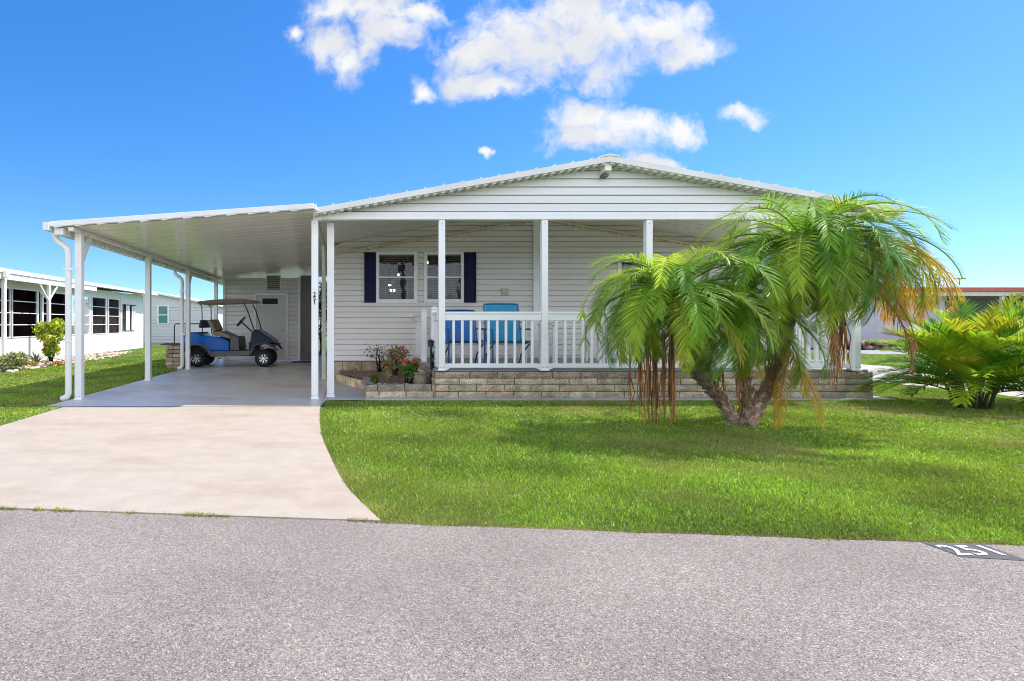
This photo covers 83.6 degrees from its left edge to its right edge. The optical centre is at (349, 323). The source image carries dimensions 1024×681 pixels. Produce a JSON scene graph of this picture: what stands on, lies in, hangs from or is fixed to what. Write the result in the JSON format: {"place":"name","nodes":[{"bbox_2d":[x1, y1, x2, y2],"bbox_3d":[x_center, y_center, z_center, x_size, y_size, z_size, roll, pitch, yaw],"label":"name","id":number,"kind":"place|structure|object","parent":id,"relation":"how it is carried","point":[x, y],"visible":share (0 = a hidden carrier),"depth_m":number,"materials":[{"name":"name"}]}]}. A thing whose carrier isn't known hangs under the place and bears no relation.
{"place":"outdoors","nodes":[
{"label":"outdoors","id":0,"kind":"place"},
{"bbox_2d":[0,267,157,364],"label":"neighbour house","id":1,"kind":"structure","parent":0,"point":[28,300],"depth_m":20.66,"materials":[{"name":"white paint"}]},
{"bbox_2d":[0,287,11,337],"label":"window","id":2,"kind":"structure","parent":1,"relation":"in","point":[9,300],"depth_m":16.10,"materials":[{"name":"white plastic"}]},
{"bbox_2d":[12,288,38,337],"bbox_3d":[-10.020,-0.330,16.841,0.080,1.480,1.427,0,0,0],"label":"window","id":3,"kind":"structure","parent":1,"relation":"in","point":[36,302],"depth_m":17.20,"materials":[{"name":"black glass"}]},
{"bbox_2d":[40,291,64,324],"bbox_3d":[-10.020,-0.330,18.620,0.080,1.480,1.722,0,0,0],"label":"window","id":4,"kind":"structure","parent":1,"relation":"in","point":[42,303],"depth_m":17.76,"materials":[{"name":"white plastic"}]},
{"bbox_2d":[72,294,90,334],"bbox_3d":[-10.020,-0.330,20.303,0.080,1.480,1.547,0,0,0],"label":"window","id":5,"kind":"structure","parent":1,"relation":"in","point":[87,299],"depth_m":20.74,"materials":[{"name":"white glass"}]},
{"bbox_2d":[91,296,106,334],"bbox_3d":[-10.020,-0.330,21.828,0.080,1.480,1.355,0,0,0],"label":"window","id":6,"kind":"structure","parent":1,"relation":"in","point":[105,299],"depth_m":22.01,"materials":[{"name":"white plastic"}]},
{"bbox_2d":[107,298,119,333],"bbox_3d":[-10.020,-0.330,23.207,0.080,1.480,1.204,0,0,0],"label":"window","id":7,"kind":"structure","parent":1,"relation":"in","point":[108,307],"depth_m":23.08,"materials":[{"name":"white plastic"}]},
{"bbox_2d":[123,304,135,330],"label":"window","id":8,"kind":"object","parent":1,"relation":"attached to","point":[127,319],"visible":1,"depth_m":24.65,"materials":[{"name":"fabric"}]},
{"bbox_2d":[130,289,222,342],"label":"house","id":9,"kind":"structure","parent":0,"point":[165,313],"depth_m":33.99,"materials":[{"name":"white"}]},
{"bbox_2d":[157,306,168,323],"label":"window","id":10,"kind":"structure","parent":9,"relation":"in","point":[162,311],"depth_m":34.00,"materials":[{"name":"teal glass"}]},
{"bbox_2d":[48,356,326,405],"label":"carport floor","id":11,"kind":"structure","parent":0,"point":[220,382],"depth_m":9.85,"materials":[{"name":"concrete"}]},
{"bbox_2d":[43,203,326,400],"bbox_3d":[-2.499,-0.314,13.681,4.058,3.003,11.238,0,0,0],"label":"carport","id":12,"kind":"object","parent":11,"relation":"on","point":[215,247],"visible":0.93,"depth_m":9.53,"materials":[{"name":"white paint"}]},
{"bbox_2d":[174,299,282,366],"bbox_3d":[-3.362,0.244,15.330,2.856,1.861,1.160,0,0,0],"label":"golf cart","id":13,"kind":"object","parent":11,"relation":"on","point":[207,348],"visible":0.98,"depth_m":14.83,"materials":[{"name":"blue paint"}]},
{"bbox_2d":[223,275,310,360],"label":"storage shed","id":14,"kind":"structure","parent":11,"relation":"on","point":[283,309],"depth_m":17.30,"materials":[{"name":"plastic"}]},
{"bbox_2d":[256,295,285,359],"bbox_3d":[-2.475,0.112,17.280,0.955,2.075,0.110,0,0,0],"label":"door","id":15,"kind":"structure","parent":14,"relation":"in","point":[271,313],"depth_m":17.29,"materials":[{"name":"white paint"}]},
{"bbox_2d":[291,361,310,362],"bbox_3d":[-1.385,1.157,16.700,0.730,0.013,0.600,0,0,0],"label":"door mat","id":16,"kind":"object","parent":11,"relation":"on","point":[301,362],"depth_m":16.40,"materials":[{"name":"black plastic"}]},
{"bbox_2d":[0,407,380,521],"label":"driveway","id":17,"kind":"structure","parent":0,"point":[265,462],"depth_m":4.57,"materials":[{"name":"concrete"}]},
{"bbox_2d":[319,278,326,353],"bbox_3d":[-1.119,-0.343,21.586,1.576,3.052,0.946,0,0,0],"label":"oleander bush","id":18,"kind":"object","parent":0,"point":[320,308],"visible":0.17,"depth_m":21.48,"materials":[{"name":"green plant"}]},
{"bbox_2d":[0,509,1023,680],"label":"road","id":19,"kind":"structure","parent":0,"point":[95,596],"depth_m":2.29,"materials":[{"name":"grey asphalt"}]},
{"bbox_2d":[923,542,1023,560],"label":"painted house number","id":20,"kind":"object","parent":19,"relation":"on","point":[974,550],"visible":1,"depth_m":2.82,"materials":[{"name":"white paint"}]},
{"bbox_2d":[0,340,1023,545],"bbox_3d":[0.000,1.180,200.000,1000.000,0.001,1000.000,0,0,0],"label":"ground","id":21,"kind":"structure","parent":0,"point":[156,345],"depth_m":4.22,"materials":[{"name":"green plant"}]},
{"bbox_2d":[0,351,29,369],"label":"round bush","id":22,"kind":"object","parent":21,"relation":"on","point":[13,360],"visible":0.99,"depth_m":13.59,"materials":[{"name":"green plant"}]},
{"bbox_2d":[27,361,39,365],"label":"ground plant","id":23,"kind":"object","parent":21,"relation":"on","point":[34,363],"visible":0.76,"depth_m":15.08,"materials":[{"name":"yellow plant"}]},
{"bbox_2d":[25,351,48,361],"bbox_3d":[-9.245,0.951,16.129,0.771,0.457,0.862,0,0,38],"label":"agave plant","id":24,"kind":"object","parent":21,"relation":"on","point":[35,359],"visible":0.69,"depth_m":16.15,"materials":[{"name":"green plant"}]},
{"bbox_2d":[31,318,64,361],"bbox_3d":[-8.974,0.495,16.406,1.036,1.380,0.782,0,0,0],"label":"croton shrub","id":25,"kind":"object","parent":21,"relation":"on","point":[47,332],"visible":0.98,"depth_m":16.29,"materials":[{"name":"green plant"}]},
{"bbox_2d":[48,361,64,365],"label":"red ground plant","id":26,"kind":"object","parent":21,"relation":"on","point":[59,363],"visible":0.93,"depth_m":15.46,"materials":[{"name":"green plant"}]},
{"bbox_2d":[0,351,131,372],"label":"rock bed","id":27,"kind":"object","parent":21,"relation":"on","point":[107,354],"visible":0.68,"depth_m":17.68,"materials":[{"name":"white stone"}]},
{"bbox_2d":[160,343,184,368],"bbox_3d":[-4.610,0.838,14.350,0.560,0.645,0.440,0,0,0],"label":"stone planter","id":28,"kind":"object","parent":21,"relation":"on","point":[173,358],"visible":0.73,"depth_m":14.15,"materials":[{"name":"stone"}]},
{"bbox_2d":[321,379,364,404],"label":"walkway","id":29,"kind":"structure","parent":21,"relation":"on","point":[343,392],"depth_m":9.16,"materials":[{"name":"concrete"}]},
{"bbox_2d":[336,373,434,397],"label":"planter wall","id":30,"kind":"structure","parent":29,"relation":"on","point":[400,390],"depth_m":8.49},
{"bbox_2d":[340,371,428,386],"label":"flower bed soil","id":31,"kind":"structure","parent":30,"relation":"in","point":[398,379],"depth_m":10.54,"materials":[{"name":"brown soil"}]},
{"bbox_2d":[368,373,382,383],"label":"grass tuft","id":32,"kind":"object","parent":31,"relation":"on","point":[374,379],"visible":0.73,"depth_m":8.89,"materials":[{"name":"green plant"}]},
{"bbox_2d":[364,344,394,371],"bbox_3d":[0.651,0.703,11.329,0.694,0.600,0.180,0,0,0],"label":"leggy rose","id":33,"kind":"object","parent":31,"relation":"on","point":[379,369],"visible":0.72,"depth_m":11.33,"materials":[{"name":"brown plant"}]},
{"bbox_2d":[382,371,398,382],"bbox_3d":[0.675,0.878,9.273,0.421,0.234,0.494,0,0,0],"label":"dry plant","id":34,"kind":"object","parent":31,"relation":"on","point":[388,379],"visible":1,"depth_m":9.25,"materials":[{"name":"brown plant"}]},
{"bbox_2d":[381,344,410,374],"bbox_3d":[0.910,0.690,10.600,0.592,0.621,0.291,0,0,0],"label":"pink flower bush","id":35,"kind":"object","parent":31,"relation":"on","point":[391,366],"visible":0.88,"depth_m":10.57,"materials":[{"name":"green plant"}]},
{"bbox_2d":[396,358,418,383],"bbox_3d":[0.987,0.785,9.078,0.335,0.431,0.317,0,0,-30],"label":"flowering shrub","id":36,"kind":"object","parent":31,"relation":"on","point":[412,367],"visible":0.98,"depth_m":9.03,"materials":[{"name":"green plant"}]},
{"bbox_2d":[414,372,427,383],"bbox_3d":[1.170,0.895,8.930,0.224,0.200,0.222,0,0,0],"label":"flower pot","id":37,"kind":"object","parent":31,"relation":"on","point":[420,377],"visible":0.87,"depth_m":8.84,"materials":[{"name":"stone"}]},
{"bbox_2d":[429,343,434,383],"bbox_3d":[1.340,0.656,8.851,0.117,0.683,0.094,0,0,-15],"label":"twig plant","id":38,"kind":"object","parent":31,"relation":"on","point":[432,360],"visible":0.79,"depth_m":8.84,"materials":[{"name":"brown plant"}]},
{"bbox_2d":[313,153,906,396],"bbox_3d":[3.930,-0.703,16.270,8.980,3.745,16.060,0,0,0],"label":"mobile home","id":39,"kind":"object","parent":21,"relation":"on","point":[536,240],"visible":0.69,"depth_m":11.54,"materials":[{"name":"plastic"}]},
{"bbox_2d":[376,251,417,302],"bbox_3d":[1.003,-0.991,11.635,0.887,1.091,0.150,0,0,0],"label":"window","id":40,"kind":"structure","parent":39,"relation":"in","point":[378,253],"depth_m":11.56,"materials":[{"name":"white plastic"}]},
{"bbox_2d":[423,251,464,302],"bbox_3d":[2.011,-0.991,11.635,0.864,1.091,0.150,0,0,0],"label":"window","id":41,"kind":"structure","parent":39,"relation":"in","point":[426,253],"depth_m":11.56,"materials":[{"name":"white plastic"}]},
{"bbox_2d":[501,288,508,295],"bbox_3d":[3.299,-0.678,11.569,0.150,0.150,0.033,0,0,0],"label":"wall plaque","id":42,"kind":"object","parent":39,"relation":"attached to","point":[504,291],"depth_m":11.56,"materials":[{"name":"silver"}]},
{"bbox_2d":[617,258,695,299],"bbox_3d":[6.514,-0.957,11.635,1.646,0.887,0.150,0,0,0],"label":"window","id":43,"kind":"structure","parent":39,"relation":"in","point":[619,265],"depth_m":11.56,"materials":[{"name":"white plastic"}]},
{"bbox_2d":[364,358,896,400],"bbox_3d":[4.315,0.945,9.980,8.150,0.463,3.240,0,0,0],"label":"front porch","id":44,"kind":"object","parent":21,"relation":"on","point":[533,384],"visible":0.58,"depth_m":8.49,"materials":[{"name":"concrete"}]},
{"bbox_2d":[428,339,433,375],"bbox_3d":[1.337,0.623,8.950,0.120,0.745,0.120,0,0,0],"label":"path light","id":45,"kind":"object","parent":44,"relation":"on","point":[430,343],"visible":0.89,"depth_m":8.94,"materials":[{"name":"black plastic"}]},
{"bbox_2d":[445,309,485,362],"bbox_3d":[1.948,0.237,9.397,0.628,0.990,0.718,0,0,0],"label":"patio chair","id":46,"kind":"object","parent":44,"relation":"on","point":[448,330],"visible":0.66,"depth_m":9.59,"materials":[{"name":"blue fabric"}]},
{"bbox_2d":[483,303,530,362],"bbox_3d":[2.672,0.182,9.297,0.668,1.100,0.718,0,0,0],"label":"patio chair","id":47,"kind":"object","parent":44,"relation":"on","point":[500,307],"visible":0.69,"depth_m":9.51,"materials":[{"name":"teal fabric"}]},
{"bbox_2d":[518,320,548,362],"bbox_3d":[3.437,0.275,10.200,0.440,0.900,0.440,0,0,0],"label":"dining chair","id":48,"kind":"object","parent":44,"relation":"on","point":[526,338],"visible":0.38,"depth_m":9.98,"materials":[{"name":"white plastic"}]},
{"bbox_2d":[537,324,605,362],"bbox_3d":[4.134,0.360,10.200,1.000,0.730,0.800,0,0,0],"label":"patio table","id":49,"kind":"object","parent":44,"relation":"on","point":[553,346],"visible":0.51,"depth_m":9.85,"materials":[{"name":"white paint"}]},
{"bbox_2d":[597,338,630,362],"bbox_3d":[4.979,0.275,10.300,0.440,0.900,0.440,0,0,0],"label":"dining chair","id":50,"kind":"object","parent":44,"relation":"on","point":[598,351],"visible":0.12,"depth_m":10.48,"materials":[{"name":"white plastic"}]},
{"bbox_2d":[414,306,852,369],"bbox_3d":[4.627,0.213,10.014,6.568,1.026,3.112,0,0,0],"label":"porch railing","id":51,"kind":"object","parent":44,"relation":"on","point":[420,320],"visible":0.55,"depth_m":8.48,"materials":[{"name":"white plastic"}]},
{"bbox_2d":[576,189,969,429],"bbox_3d":[4.380,-0.069,6.167,3.851,2.686,2.758,0,0,0],"label":"palm tree","id":52,"kind":"object","parent":21,"relation":"on","point":[823,256],"visible":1,"depth_m":5.61,"materials":[{"name":"green plant"}]},
{"bbox_2d":[847,340,1016,349],"bbox_3d":[26.307,0.980,24.899,8.964,0.508,0.799,0,0,0],"label":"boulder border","id":53,"kind":"object","parent":21,"relation":"on","point":[866,345],"visible":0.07,"depth_m":24.73,"materials":[{"name":"grey stone"}]},
{"bbox_2d":[852,291,1023,409],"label":"areca palm","id":54,"kind":"object","parent":21,"relation":"on","point":[962,347],"visible":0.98,"depth_m":7.46,"materials":[{"name":"green plant"}]},
{"bbox_2d":[964,301,1023,403],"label":"areca palm","id":55,"kind":"object","parent":21,"relation":"on","point":[1020,333],"visible":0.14,"depth_m":7.67,"materials":[{"name":"green plant"}]},
{"bbox_2d":[0,0,1023,299],"label":"sky","id":56,"kind":"structure","parent":0,"point":[109,108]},
{"bbox_2d":[811,350,917,353],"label":"neighbour driveway","id":57,"kind":"structure","parent":0,"point":[876,352],"depth_m":22.47,"materials":[{"name":"white concrete"}]},
{"bbox_2d":[746,278,1023,347],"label":"long house","id":58,"kind":"structure","parent":0,"point":[984,296],"depth_m":25.70,"materials":[{"name":"white plastic"}]},
{"bbox_2d":[861,364,1023,396],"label":"side street","id":59,"kind":"structure","parent":0,"point":[1011,393],"depth_m":12.21,"materials":[{"name":"concrete"}]}
]}

